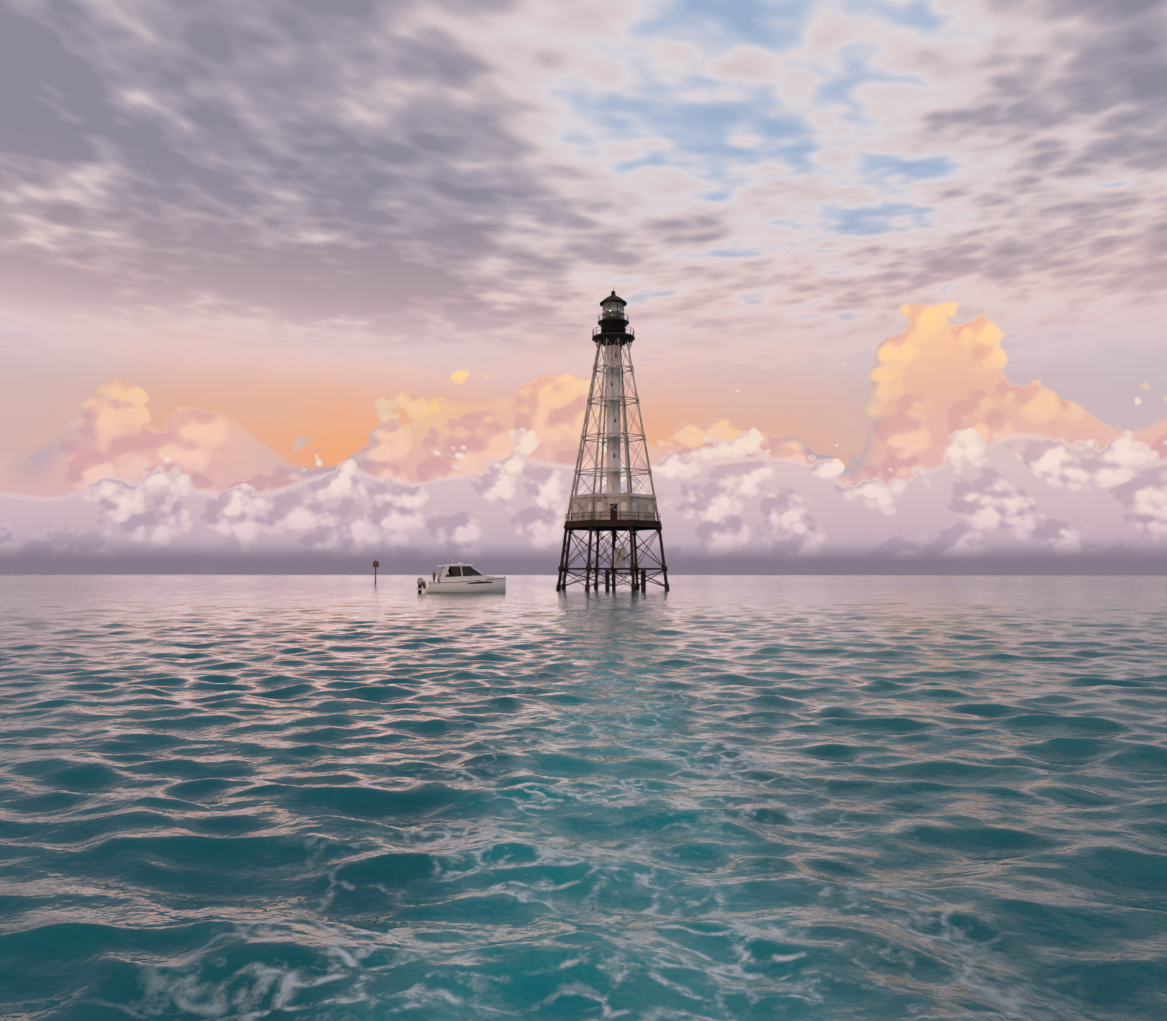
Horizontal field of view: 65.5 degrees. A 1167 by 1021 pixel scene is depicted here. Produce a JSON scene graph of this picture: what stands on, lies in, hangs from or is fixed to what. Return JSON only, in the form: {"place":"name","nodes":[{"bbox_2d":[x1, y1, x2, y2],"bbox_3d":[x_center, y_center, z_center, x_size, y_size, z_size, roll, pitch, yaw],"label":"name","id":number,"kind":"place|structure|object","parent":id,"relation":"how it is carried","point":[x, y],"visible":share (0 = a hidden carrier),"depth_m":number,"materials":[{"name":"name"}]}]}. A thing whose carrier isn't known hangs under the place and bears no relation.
{"place":"outdoors","nodes":[
{"label":"outdoors","id":0,"kind":"place"},
{"bbox_2d":[0,575,1166,1020],"bbox_3d":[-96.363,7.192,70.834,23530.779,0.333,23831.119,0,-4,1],"label":"sea","id":1,"kind":"structure","parent":0,"point":[540,797],"depth_m":9.03,"materials":[{"name":"liquid"}]},
{"bbox_2d":[373,560,378,582],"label":"channel marker sign","id":2,"kind":"object","parent":1,"relation":"in","point":[375,564],"visible":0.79,"depth_m":231.55,"materials":[{"name":"brown"}]},
{"bbox_2d":[417,561,505,592],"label":"cabin cruiser","id":3,"kind":"object","parent":1,"relation":"on","point":[469,579],"visible":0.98,"depth_m":110.64,"materials":[{"name":"white plastic"}]},
{"bbox_2d":[556,288,669,590],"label":"lighthouse","id":4,"kind":"object","parent":1,"relation":"in","point":[613,509],"visible":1,"depth_m":132.01,"materials":[{"name":"metal"}]},
{"bbox_2d":[0,0,1166,574],"label":"sky","id":5,"kind":"structure","parent":0,"point":[287,287],"materials":[{"name":"multicoloured"}]}
]}

